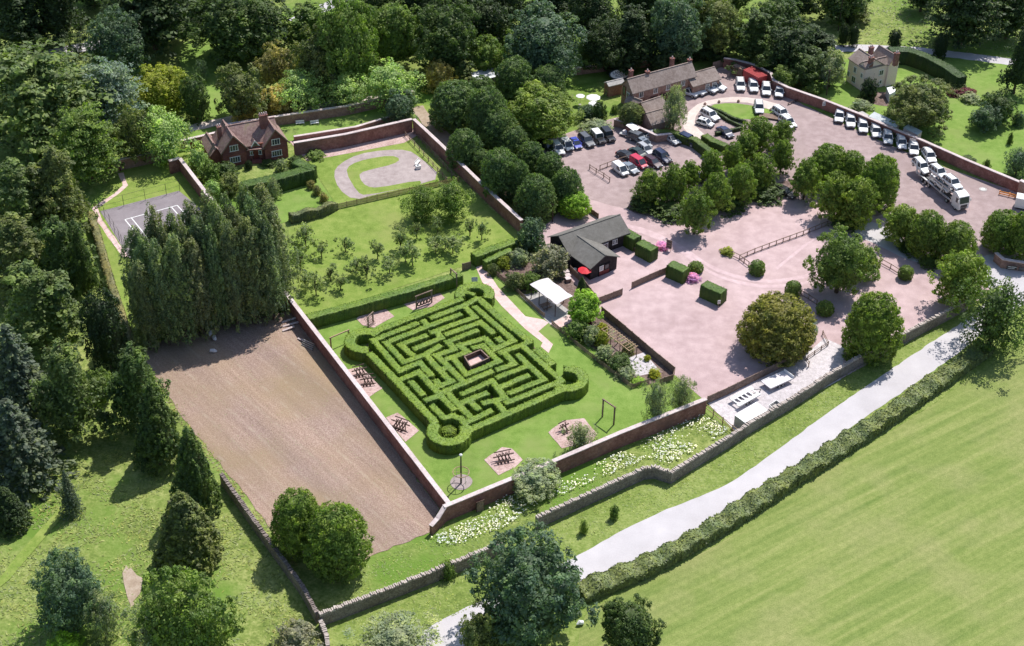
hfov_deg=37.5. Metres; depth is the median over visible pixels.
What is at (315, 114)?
garden wall
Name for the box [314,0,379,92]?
tree
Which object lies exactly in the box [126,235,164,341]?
tree
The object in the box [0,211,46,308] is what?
tree
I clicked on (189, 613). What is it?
tree
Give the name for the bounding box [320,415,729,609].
strip grass
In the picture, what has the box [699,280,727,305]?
yew block
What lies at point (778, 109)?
parked car
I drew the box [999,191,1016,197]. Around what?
traffic barrier
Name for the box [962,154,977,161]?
shrub
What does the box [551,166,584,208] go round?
tree
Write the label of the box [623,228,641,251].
yew block
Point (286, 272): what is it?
tree
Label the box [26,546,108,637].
tree
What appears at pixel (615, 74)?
oval sign
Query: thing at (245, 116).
shrub
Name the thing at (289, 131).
lawn
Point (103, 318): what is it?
tree
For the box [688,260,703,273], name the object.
round bush
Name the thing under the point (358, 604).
garden wall
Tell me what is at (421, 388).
maze floor
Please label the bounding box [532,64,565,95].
tree
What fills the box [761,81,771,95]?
parked car
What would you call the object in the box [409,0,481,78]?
tree
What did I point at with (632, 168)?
parked car
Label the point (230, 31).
tree
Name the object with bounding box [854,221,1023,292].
lane
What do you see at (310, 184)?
shrub
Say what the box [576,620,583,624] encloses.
white boulder
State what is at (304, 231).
apple tree
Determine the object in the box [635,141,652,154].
parked car
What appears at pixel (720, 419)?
fence
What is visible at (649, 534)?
road
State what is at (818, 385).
garden wall
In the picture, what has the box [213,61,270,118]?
tree
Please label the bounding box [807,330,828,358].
fence
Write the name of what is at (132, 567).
meadow grass
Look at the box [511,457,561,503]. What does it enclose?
tree
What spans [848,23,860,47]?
yew
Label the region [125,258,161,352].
tree
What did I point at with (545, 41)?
tree
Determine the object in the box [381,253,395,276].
apple tree
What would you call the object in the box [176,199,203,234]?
tree
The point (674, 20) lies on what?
tree
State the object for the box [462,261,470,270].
plank gate
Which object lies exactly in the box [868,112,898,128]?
lean to
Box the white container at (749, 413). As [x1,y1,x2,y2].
[734,402,766,427]
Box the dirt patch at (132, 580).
[122,565,142,607]
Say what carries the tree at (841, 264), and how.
on the car park at (684, 329)
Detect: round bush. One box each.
[441,424,457,437]
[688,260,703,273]
[748,259,765,276]
[784,280,802,297]
[815,300,834,316]
[897,265,914,280]
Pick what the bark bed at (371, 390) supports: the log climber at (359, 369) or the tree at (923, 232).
the log climber at (359, 369)
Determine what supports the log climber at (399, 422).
on the bark bed at (411, 430)
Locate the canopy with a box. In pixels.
[530,278,571,315]
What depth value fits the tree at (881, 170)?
289.97 m
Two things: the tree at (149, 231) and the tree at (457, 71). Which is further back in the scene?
the tree at (457, 71)
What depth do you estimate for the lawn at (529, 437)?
244.16 m
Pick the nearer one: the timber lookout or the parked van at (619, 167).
the timber lookout
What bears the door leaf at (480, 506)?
in the garden door at (479, 506)
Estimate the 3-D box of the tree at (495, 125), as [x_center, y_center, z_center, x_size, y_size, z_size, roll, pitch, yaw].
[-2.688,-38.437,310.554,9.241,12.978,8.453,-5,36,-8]
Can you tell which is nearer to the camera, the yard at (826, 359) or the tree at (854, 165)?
the yard at (826, 359)
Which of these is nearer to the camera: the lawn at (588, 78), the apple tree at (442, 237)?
the apple tree at (442, 237)
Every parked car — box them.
[536,139,553,151]
[552,139,565,155]
[569,136,582,149]
[577,131,595,147]
[590,127,606,144]
[600,125,615,142]
[615,149,633,161]
[622,161,639,174]
[627,130,648,140]
[627,146,646,156]
[635,136,652,147]
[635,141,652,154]
[643,129,653,138]
[643,154,662,168]
[652,147,672,163]
[667,135,681,145]
[678,131,692,147]
[685,87,699,97]
[695,116,714,127]
[698,90,707,96]
[699,106,720,121]
[707,86,718,93]
[715,81,726,92]
[715,125,734,138]
[735,77,745,91]
[748,78,758,92]
[753,99,764,114]
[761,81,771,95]
[771,104,789,115]
[774,86,784,97]
[776,185,795,198]
[778,113,797,128]
[834,108,844,122]
[845,112,856,127]
[857,117,868,133]
[870,122,881,138]
[882,128,893,144]
[895,134,907,149]
[908,139,919,155]
[921,147,936,163]
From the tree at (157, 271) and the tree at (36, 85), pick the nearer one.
the tree at (157, 271)
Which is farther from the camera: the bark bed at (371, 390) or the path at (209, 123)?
the path at (209, 123)
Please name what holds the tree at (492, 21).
on the ground at (224, 588)
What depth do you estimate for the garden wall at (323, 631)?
203.29 m
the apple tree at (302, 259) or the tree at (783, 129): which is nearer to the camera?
the apple tree at (302, 259)
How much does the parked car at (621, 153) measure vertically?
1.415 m
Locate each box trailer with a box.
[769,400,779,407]
[1014,192,1023,208]
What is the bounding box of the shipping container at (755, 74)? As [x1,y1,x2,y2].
[743,66,766,87]
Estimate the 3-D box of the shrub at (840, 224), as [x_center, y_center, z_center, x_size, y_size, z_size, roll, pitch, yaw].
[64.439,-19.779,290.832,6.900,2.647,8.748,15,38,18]
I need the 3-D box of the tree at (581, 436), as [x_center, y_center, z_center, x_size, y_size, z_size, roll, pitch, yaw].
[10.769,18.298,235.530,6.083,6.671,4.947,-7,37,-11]
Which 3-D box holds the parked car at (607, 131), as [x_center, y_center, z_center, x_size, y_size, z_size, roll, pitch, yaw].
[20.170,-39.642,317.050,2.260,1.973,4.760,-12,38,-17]
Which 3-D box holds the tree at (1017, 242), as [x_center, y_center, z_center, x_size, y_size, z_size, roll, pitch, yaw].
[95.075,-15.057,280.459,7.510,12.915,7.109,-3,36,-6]
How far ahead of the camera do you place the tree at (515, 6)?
351.49 m
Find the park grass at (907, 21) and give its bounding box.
[840,0,1019,55]
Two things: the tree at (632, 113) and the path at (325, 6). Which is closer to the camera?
the tree at (632, 113)
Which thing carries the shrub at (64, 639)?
on the ground at (224, 588)
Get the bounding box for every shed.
[471,67,498,84]
[626,122,639,132]
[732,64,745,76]
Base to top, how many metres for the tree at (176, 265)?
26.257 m
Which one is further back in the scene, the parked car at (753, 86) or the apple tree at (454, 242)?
the parked car at (753, 86)
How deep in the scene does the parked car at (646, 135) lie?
317.06 m
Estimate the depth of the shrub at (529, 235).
279.52 m
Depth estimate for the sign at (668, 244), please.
282.15 m
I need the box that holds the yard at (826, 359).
[708,338,843,429]
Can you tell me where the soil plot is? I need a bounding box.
[142,311,438,560]
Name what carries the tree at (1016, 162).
on the lawn at (961, 136)
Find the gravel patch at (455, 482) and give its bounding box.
[450,474,471,489]
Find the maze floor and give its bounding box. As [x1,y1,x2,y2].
[366,335,534,413]
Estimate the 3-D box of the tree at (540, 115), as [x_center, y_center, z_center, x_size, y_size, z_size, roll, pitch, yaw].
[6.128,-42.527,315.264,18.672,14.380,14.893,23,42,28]
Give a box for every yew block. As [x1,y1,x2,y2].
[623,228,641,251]
[635,240,658,262]
[665,261,689,283]
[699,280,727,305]
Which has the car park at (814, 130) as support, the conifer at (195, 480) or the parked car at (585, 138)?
the parked car at (585, 138)
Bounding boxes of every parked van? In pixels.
[559,135,573,151]
[611,160,629,176]
[629,153,648,169]
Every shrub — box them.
[45,630,85,645]
[186,148,207,175]
[196,158,220,186]
[203,179,223,201]
[216,161,239,176]
[219,172,240,197]
[231,92,258,121]
[244,160,252,169]
[257,88,272,114]
[260,159,276,168]
[265,177,282,200]
[267,83,300,115]
[271,617,323,645]
[275,158,287,172]
[285,155,304,168]
[303,149,327,161]
[306,180,314,189]
[311,185,322,195]
[318,192,328,203]
[418,57,458,93]
[439,559,457,581]
[487,263,500,276]
[497,256,509,270]
[502,272,526,295]
[507,248,529,269]
[515,217,545,256]
[518,271,540,293]
[528,243,570,282]
[564,319,588,344]
[576,104,594,122]
[576,117,612,134]
[579,519,588,535]
[583,324,599,346]
[588,100,609,120]
[593,344,613,364]
[594,331,609,346]
[596,322,607,334]
[605,351,633,375]
[609,505,619,521]
[610,104,617,114]
[613,365,639,381]
[621,342,635,356]
[627,191,660,214]
[631,376,645,387]
[643,355,650,361]
[647,368,661,378]
[649,199,683,225]
[653,241,667,250]
[686,272,701,283]
[710,196,751,217]
[719,246,734,257]
[748,181,784,207]
[802,81,823,96]
[802,320,817,340]
[827,211,862,235]
[842,345,881,366]
[847,98,874,111]
[857,76,879,102]
[881,109,898,120]
[892,130,902,144]
[896,240,918,258]
[917,255,938,271]
[946,82,966,95]
[946,88,959,98]
[956,91,981,104]
[958,86,976,96]
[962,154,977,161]
[982,159,991,167]
[1006,132,1013,144]
[1011,111,1023,128]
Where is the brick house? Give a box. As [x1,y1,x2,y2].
[200,112,289,165]
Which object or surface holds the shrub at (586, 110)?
on the ground at (224, 588)
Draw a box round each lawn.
[98,151,203,344]
[173,38,247,121]
[189,106,417,146]
[254,178,333,222]
[288,180,517,313]
[309,140,452,205]
[316,267,692,500]
[347,156,420,194]
[416,103,533,214]
[560,19,835,133]
[712,103,771,118]
[797,56,1023,179]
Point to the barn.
(591, 245)
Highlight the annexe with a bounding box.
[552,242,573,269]
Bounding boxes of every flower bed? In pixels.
[290,128,416,160]
[496,248,672,384]
[628,179,793,215]
[862,92,889,105]
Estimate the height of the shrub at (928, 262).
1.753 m
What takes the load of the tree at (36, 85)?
on the ground at (224, 588)
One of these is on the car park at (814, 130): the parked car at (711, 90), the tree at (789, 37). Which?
the parked car at (711, 90)
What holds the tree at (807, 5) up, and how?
on the lawn at (588, 78)
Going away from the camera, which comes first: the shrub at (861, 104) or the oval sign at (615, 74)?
the shrub at (861, 104)
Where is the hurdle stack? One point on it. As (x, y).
(308, 343)
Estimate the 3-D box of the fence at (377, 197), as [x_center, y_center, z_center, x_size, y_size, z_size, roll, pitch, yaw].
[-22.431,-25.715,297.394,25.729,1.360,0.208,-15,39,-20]
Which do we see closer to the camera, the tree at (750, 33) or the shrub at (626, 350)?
the shrub at (626, 350)
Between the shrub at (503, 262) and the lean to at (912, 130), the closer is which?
the shrub at (503, 262)
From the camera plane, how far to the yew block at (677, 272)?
274.14 m
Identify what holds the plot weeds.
on the soil plot
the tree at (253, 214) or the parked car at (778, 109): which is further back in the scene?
the parked car at (778, 109)
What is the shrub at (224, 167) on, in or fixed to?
on the ground at (224, 588)
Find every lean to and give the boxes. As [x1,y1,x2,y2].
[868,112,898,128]
[903,125,921,137]
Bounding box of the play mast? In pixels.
[452,454,469,484]
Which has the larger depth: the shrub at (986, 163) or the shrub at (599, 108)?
the shrub at (599, 108)
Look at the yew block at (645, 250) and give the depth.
279.71 m
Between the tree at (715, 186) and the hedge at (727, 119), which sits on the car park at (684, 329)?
the tree at (715, 186)
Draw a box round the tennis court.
[100,191,202,256]
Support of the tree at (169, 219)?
on the lawn at (144, 177)
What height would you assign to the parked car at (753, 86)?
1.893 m
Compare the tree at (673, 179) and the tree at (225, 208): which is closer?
the tree at (225, 208)
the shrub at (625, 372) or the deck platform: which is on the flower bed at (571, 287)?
the shrub at (625, 372)
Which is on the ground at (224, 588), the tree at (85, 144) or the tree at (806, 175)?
the tree at (85, 144)
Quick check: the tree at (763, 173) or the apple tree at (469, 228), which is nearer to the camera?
the apple tree at (469, 228)
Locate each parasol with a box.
[576,94,584,104]
[578,266,590,280]
[586,94,599,100]
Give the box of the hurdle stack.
[301,339,314,350]
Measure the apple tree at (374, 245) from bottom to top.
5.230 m
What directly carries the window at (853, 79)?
in the cream cottage
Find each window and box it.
[229,144,238,151]
[230,156,240,162]
[271,138,280,145]
[271,149,281,156]
[851,75,855,83]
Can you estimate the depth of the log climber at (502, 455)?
233.71 m
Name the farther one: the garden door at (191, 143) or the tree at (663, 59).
the tree at (663, 59)
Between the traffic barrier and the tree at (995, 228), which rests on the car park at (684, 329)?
the tree at (995, 228)
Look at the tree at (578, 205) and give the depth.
289.91 m
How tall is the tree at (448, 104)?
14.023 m
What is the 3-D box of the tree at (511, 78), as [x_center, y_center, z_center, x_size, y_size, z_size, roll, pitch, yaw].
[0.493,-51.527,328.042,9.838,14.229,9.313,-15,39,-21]
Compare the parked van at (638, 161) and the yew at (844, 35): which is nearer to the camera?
the parked van at (638, 161)
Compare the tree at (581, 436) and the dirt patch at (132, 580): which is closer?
the dirt patch at (132, 580)
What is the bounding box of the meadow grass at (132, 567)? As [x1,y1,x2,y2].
[0,418,316,645]
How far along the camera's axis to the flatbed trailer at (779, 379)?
250.28 m
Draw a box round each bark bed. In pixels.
[348,367,381,396]
[356,309,393,326]
[386,413,418,441]
[404,293,443,309]
[485,447,522,474]
[548,418,596,447]
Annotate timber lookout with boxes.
[464,349,489,370]
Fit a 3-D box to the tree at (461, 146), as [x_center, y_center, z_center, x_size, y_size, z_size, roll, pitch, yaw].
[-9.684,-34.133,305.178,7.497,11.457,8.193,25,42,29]
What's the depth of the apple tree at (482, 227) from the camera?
283.16 m
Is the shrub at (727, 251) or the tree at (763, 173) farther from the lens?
the tree at (763, 173)
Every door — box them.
[190,141,196,149]
[252,150,259,158]
[476,500,483,512]
[598,262,609,276]
[610,238,618,248]
[622,85,625,96]
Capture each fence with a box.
[98,179,179,209]
[98,200,128,253]
[338,177,457,208]
[405,131,447,179]
[413,129,455,176]
[495,271,544,316]
[552,321,649,388]
[570,265,599,305]
[589,164,609,181]
[589,209,598,217]
[598,288,622,301]
[599,155,628,169]
[601,306,674,372]
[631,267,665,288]
[655,368,674,385]
[706,404,736,431]
[707,350,803,403]
[712,60,722,67]
[732,251,749,264]
[739,221,827,259]
[800,291,817,303]
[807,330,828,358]
[880,258,898,271]
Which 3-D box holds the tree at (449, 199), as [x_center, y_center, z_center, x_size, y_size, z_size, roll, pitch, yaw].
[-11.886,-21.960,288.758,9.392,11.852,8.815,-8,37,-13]
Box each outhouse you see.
[624,95,667,111]
[640,108,670,129]
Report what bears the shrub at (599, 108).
on the car park at (814, 130)
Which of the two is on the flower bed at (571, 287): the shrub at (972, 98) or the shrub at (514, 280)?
the shrub at (514, 280)
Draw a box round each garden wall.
[105,152,167,174]
[168,157,179,173]
[178,157,451,508]
[180,132,214,148]
[220,473,318,623]
[227,90,414,125]
[293,116,393,140]
[293,118,412,155]
[318,541,504,624]
[318,618,329,645]
[412,118,522,230]
[429,397,706,534]
[535,420,752,528]
[571,60,649,74]
[614,118,671,142]
[723,57,1018,192]
[751,300,966,431]
[993,252,1023,271]
[1016,179,1023,194]
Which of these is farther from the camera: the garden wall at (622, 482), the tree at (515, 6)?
the tree at (515, 6)
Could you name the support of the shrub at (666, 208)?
on the flower bed at (787, 184)
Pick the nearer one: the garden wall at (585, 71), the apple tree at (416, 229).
the apple tree at (416, 229)
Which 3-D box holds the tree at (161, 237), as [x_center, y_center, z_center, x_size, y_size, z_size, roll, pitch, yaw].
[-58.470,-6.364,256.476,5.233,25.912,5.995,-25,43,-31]
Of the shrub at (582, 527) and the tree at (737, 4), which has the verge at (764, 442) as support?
the shrub at (582, 527)
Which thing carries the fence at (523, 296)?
on the lawn at (529, 437)
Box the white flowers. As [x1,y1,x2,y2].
[431,414,726,543]
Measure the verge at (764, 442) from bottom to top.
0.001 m
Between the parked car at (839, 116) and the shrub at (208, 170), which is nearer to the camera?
the shrub at (208, 170)
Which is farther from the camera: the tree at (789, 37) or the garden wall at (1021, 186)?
the tree at (789, 37)
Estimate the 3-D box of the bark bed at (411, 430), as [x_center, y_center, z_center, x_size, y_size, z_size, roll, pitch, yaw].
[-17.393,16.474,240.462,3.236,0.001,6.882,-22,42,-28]
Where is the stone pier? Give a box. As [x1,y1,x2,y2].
[564,276,571,282]
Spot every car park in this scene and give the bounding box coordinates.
[540,67,1022,398]
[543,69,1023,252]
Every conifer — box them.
[0,486,33,541]
[58,470,86,522]
[131,379,181,477]
[151,490,224,579]
[169,425,222,516]
[576,276,585,293]
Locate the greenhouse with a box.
[885,87,895,101]
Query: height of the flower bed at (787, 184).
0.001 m
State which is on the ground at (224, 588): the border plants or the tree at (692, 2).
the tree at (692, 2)
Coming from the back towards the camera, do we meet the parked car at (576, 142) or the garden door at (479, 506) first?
the parked car at (576, 142)
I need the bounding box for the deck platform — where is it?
[759,113,777,120]
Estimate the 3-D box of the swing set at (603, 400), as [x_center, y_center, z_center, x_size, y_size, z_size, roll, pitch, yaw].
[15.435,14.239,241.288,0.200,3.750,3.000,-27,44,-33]
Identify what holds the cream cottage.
on the lawn at (961, 136)
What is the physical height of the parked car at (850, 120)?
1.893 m
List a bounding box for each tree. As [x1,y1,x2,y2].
[0,0,51,57]
[0,37,117,164]
[0,157,48,259]
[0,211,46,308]
[0,258,88,362]
[0,323,66,441]
[0,398,79,509]
[7,115,63,164]
[23,0,96,55]
[24,144,99,248]
[26,337,116,448]
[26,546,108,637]
[31,214,98,302]
[48,101,129,184]
[62,217,107,309]
[63,0,112,10]
[76,56,149,127]
[78,287,127,372]
[78,586,122,645]
[84,3,150,74]
[87,365,112,406]
[95,0,206,58]
[103,340,179,440]
[107,98,152,163]
[118,225,147,325]
[119,594,164,645]
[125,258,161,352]
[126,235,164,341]
[127,565,245,645]
[130,62,190,114]
[133,104,203,167]
[142,200,167,252]
[147,238,180,346]
[152,221,168,263]
[162,232,200,347]
[164,207,176,235]
[170,213,209,330]
[176,0,301,65]
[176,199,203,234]
[178,73,210,125]
[181,0,214,15]
[182,235,221,341]
[186,214,216,328]
[193,59,209,80]
[193,187,221,230]
[200,222,236,330]
[205,195,235,323]
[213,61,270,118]
[214,215,250,333]
[219,191,236,230]
[225,206,244,309]
[235,182,254,229]
[238,213,277,325]
[240,192,275,317]
[249,15,288,59]
[252,39,295,87]
[252,180,287,288]
[253,212,290,321]
[260,195,300,312]
[269,486,320,561]
[273,67,328,113]
[279,0,325,59]
[286,246,317,269]
[287,221,316,251]
[289,21,337,96]
[295,269,317,288]
[300,500,374,584]
[302,274,326,294]
[310,238,327,257]
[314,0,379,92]
[315,70,376,112]
[322,263,337,280]
[333,236,354,251]
[333,272,348,289]
[342,605,443,645]
[343,256,363,274]
[345,0,394,25]
[351,57,427,112]
[357,254,377,278]
[361,0,422,70]
[368,239,384,258]
[380,88,419,122]
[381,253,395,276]
[390,0,453,25]
[392,225,408,245]
[396,184,444,223]
[397,243,412,261]
[402,240,421,265]
[406,222,424,238]
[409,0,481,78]
[426,176,476,225]
[427,235,443,252]
[428,79,475,132]
[431,214,443,235]
[436,233,454,249]
[437,0,516,27]
[440,233,466,254]
[445,128,483,169]
[453,59,473,85]
[455,598,505,645]
[459,0,516,45]
[461,520,600,645]
[463,84,508,143]
[464,218,474,235]
[468,33,503,71]
[469,74,497,90]
[470,148,487,174]
[475,219,491,239]
[477,107,517,153]
[479,146,516,201]
[484,0,526,30]
[493,54,534,105]
[495,125,529,157]
[498,29,523,60]
[502,0,588,81]
[506,79,584,144]
[506,158,530,203]
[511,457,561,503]
[513,173,557,221]
[517,141,543,174]
[525,0,574,25]
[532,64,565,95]
[534,151,564,183]
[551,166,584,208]
[557,189,591,218]
[560,420,598,450]
[561,0,623,42]
[567,288,604,322]
[579,13,627,70]
[600,593,666,645]
[602,2,663,75]
[603,43,643,74]
[616,0,658,24]
[617,102,644,125]
[629,168,665,206]
[641,377,674,420]
[645,0,704,18]
[645,0,712,61]
[646,42,687,71]
[656,162,692,202]
[661,83,687,129]
[666,374,696,408]
[671,186,717,234]
[680,159,700,189]
[687,31,727,62]
[690,0,748,56]
[697,148,725,184]
[698,172,735,215]
[705,0,752,18]
[720,141,746,173]
[722,8,781,73]
[725,162,758,203]
[735,129,759,164]
[735,290,817,367]
[740,116,778,153]
[746,152,778,191]
[749,36,784,71]
[750,0,803,37]
[756,18,816,71]
[765,0,819,19]
[768,139,799,174]
[771,65,798,87]
[771,120,796,145]
[786,43,826,86]
[788,23,837,68]
[788,156,822,202]
[802,222,881,295]
[805,169,853,221]
[811,0,873,25]
[811,142,846,181]
[817,47,845,88]
[830,175,884,230]
[839,150,865,179]
[841,290,905,366]
[842,0,871,23]
[857,243,882,281]
[858,152,900,212]
[876,203,919,246]
[887,74,955,137]
[902,0,937,12]
[905,209,947,258]
[920,0,1011,49]
[927,249,992,313]
[934,219,978,264]
[944,274,1023,355]
[967,101,1003,133]
[977,89,1020,122]
[978,209,1017,255]
[988,0,1023,38]
[996,26,1023,96]
[1002,147,1023,179]
[1003,211,1023,260]
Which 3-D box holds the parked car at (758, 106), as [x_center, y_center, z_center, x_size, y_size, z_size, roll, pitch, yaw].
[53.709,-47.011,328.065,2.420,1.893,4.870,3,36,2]
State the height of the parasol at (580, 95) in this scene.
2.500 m
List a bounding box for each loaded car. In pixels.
[911,156,929,174]
[928,163,946,179]
[933,176,953,193]
[941,173,962,190]
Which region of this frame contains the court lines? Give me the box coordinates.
[125,205,182,234]
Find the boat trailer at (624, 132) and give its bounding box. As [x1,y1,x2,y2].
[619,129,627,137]
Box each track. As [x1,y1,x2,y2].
[334,150,436,198]
[587,219,817,282]
[628,227,819,287]
[776,214,882,268]
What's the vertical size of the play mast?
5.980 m
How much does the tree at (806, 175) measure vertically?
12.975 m
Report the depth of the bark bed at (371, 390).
249.06 m
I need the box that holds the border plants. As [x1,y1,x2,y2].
[562,322,661,373]
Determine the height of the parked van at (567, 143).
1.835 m
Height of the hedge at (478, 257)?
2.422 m
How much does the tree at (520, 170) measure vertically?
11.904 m
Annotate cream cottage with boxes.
[846,45,899,90]
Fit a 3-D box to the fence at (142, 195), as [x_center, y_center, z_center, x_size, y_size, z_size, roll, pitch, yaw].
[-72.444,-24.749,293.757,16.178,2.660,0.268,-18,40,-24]
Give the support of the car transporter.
on the car park at (814, 130)
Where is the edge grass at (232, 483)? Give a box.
[156,377,298,564]
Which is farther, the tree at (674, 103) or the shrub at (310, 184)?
the tree at (674, 103)
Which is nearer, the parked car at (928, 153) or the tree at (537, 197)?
the tree at (537, 197)
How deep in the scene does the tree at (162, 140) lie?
302.13 m
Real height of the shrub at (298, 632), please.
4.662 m
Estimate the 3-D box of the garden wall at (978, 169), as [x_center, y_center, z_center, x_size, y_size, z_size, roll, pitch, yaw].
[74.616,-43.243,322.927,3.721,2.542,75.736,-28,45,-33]
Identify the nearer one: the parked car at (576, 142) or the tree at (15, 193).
the tree at (15, 193)
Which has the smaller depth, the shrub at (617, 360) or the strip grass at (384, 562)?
the strip grass at (384, 562)
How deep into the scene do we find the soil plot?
240.18 m
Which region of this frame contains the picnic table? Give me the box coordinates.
[539,302,551,310]
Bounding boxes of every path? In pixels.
[0,508,64,586]
[32,41,98,55]
[92,172,127,256]
[188,92,414,131]
[289,0,333,20]
[412,105,519,208]
[476,265,552,352]
[835,45,1011,64]
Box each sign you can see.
[471,277,477,281]
[609,69,627,79]
[666,239,671,248]
[1006,265,1016,269]
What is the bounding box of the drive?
[682,97,776,138]
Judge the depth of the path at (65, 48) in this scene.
347.75 m
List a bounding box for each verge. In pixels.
[310,308,976,645]
[499,307,1023,645]
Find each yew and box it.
[838,23,849,46]
[845,7,854,26]
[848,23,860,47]
[887,29,902,47]
[932,32,949,59]
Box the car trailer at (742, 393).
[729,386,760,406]
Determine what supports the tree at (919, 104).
on the lawn at (961, 136)
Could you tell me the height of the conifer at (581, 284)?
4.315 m
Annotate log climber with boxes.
[351,363,367,378]
[359,373,375,387]
[391,416,409,431]
[493,449,514,465]
[558,420,569,434]
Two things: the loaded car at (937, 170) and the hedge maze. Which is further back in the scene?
the loaded car at (937, 170)
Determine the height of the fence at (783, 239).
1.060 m
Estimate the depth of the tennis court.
291.40 m
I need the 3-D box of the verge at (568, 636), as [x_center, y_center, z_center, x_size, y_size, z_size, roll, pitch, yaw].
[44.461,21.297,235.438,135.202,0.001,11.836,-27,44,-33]
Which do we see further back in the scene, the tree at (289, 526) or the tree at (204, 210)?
the tree at (204, 210)
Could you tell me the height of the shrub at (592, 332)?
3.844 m
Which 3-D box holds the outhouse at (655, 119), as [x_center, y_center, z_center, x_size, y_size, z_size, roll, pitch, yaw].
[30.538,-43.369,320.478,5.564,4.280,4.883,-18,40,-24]
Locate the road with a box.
[417,287,1023,645]
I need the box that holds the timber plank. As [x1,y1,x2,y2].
[283,321,298,326]
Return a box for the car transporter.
[915,159,971,209]
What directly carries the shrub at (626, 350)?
on the flower bed at (571, 287)
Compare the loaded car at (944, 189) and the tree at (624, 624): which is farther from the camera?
the loaded car at (944, 189)
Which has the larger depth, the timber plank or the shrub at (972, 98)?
the shrub at (972, 98)
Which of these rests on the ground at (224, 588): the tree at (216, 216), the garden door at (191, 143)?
the tree at (216, 216)
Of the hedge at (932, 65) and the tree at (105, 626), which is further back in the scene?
the hedge at (932, 65)
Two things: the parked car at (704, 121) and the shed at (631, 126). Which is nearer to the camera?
the shed at (631, 126)
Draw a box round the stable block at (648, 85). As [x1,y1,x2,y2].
[604,56,721,103]
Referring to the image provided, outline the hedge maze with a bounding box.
[343,281,588,454]
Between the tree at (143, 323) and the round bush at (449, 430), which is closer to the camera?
the round bush at (449, 430)
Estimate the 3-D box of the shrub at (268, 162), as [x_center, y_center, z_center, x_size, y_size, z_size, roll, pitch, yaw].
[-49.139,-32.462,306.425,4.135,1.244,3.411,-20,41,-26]
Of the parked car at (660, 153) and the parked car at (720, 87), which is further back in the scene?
the parked car at (720, 87)
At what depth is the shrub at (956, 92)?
334.82 m
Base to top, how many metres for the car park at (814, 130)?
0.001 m
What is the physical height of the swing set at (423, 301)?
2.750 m
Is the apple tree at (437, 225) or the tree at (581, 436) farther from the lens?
the apple tree at (437, 225)
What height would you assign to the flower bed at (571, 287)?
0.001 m
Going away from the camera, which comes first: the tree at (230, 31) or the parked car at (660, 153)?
the parked car at (660, 153)
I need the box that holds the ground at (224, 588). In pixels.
[0,0,1023,645]
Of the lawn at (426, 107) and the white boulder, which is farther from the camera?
the lawn at (426, 107)
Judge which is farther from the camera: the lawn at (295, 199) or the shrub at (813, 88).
the shrub at (813, 88)
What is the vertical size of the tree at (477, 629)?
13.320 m
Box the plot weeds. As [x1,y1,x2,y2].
[172,341,419,550]
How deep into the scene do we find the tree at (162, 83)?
318.58 m
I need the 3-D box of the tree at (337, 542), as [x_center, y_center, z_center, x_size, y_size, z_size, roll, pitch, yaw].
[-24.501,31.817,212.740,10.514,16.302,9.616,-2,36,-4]
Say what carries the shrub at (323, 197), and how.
on the lawn at (295, 199)
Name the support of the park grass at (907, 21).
on the ground at (224, 588)
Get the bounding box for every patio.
[524,292,568,323]
[550,315,571,327]
[628,352,658,375]
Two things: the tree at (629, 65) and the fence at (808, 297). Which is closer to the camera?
the fence at (808, 297)
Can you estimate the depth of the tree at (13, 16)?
337.90 m
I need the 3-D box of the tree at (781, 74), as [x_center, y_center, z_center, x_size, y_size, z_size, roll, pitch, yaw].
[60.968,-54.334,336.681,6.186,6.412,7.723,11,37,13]
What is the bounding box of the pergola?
[601,325,637,356]
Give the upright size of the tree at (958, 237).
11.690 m
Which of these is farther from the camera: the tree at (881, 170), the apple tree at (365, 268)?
the tree at (881, 170)
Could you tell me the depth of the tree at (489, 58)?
335.33 m
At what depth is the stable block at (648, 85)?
330.34 m
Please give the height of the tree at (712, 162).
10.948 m
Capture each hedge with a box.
[88,211,135,347]
[241,164,316,197]
[288,201,338,223]
[290,158,317,177]
[305,271,463,327]
[470,238,518,266]
[482,247,512,270]
[577,339,994,603]
[653,129,710,157]
[700,133,728,152]
[702,106,742,126]
[707,105,745,123]
[714,126,742,135]
[888,46,967,86]
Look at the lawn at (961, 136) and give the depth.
329.26 m
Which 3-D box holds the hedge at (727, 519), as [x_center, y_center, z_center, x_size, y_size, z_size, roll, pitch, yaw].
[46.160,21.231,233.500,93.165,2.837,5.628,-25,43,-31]
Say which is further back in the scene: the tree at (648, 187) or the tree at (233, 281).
the tree at (648, 187)
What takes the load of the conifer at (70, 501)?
on the ground at (224, 588)
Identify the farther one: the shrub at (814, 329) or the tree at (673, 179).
the tree at (673, 179)
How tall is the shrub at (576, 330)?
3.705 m
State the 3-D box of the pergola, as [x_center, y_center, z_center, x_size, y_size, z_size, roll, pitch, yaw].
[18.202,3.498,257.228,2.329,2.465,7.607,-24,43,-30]
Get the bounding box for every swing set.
[329,329,348,347]
[367,311,373,327]
[415,290,432,308]
[450,268,457,287]
[601,398,615,424]
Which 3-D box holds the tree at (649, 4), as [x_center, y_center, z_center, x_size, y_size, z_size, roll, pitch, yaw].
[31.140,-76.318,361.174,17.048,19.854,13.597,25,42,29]
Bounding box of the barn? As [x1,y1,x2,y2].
[548,214,630,279]
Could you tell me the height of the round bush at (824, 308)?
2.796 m
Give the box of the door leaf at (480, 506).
[477,501,483,511]
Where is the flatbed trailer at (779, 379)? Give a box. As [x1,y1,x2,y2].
[761,369,793,388]

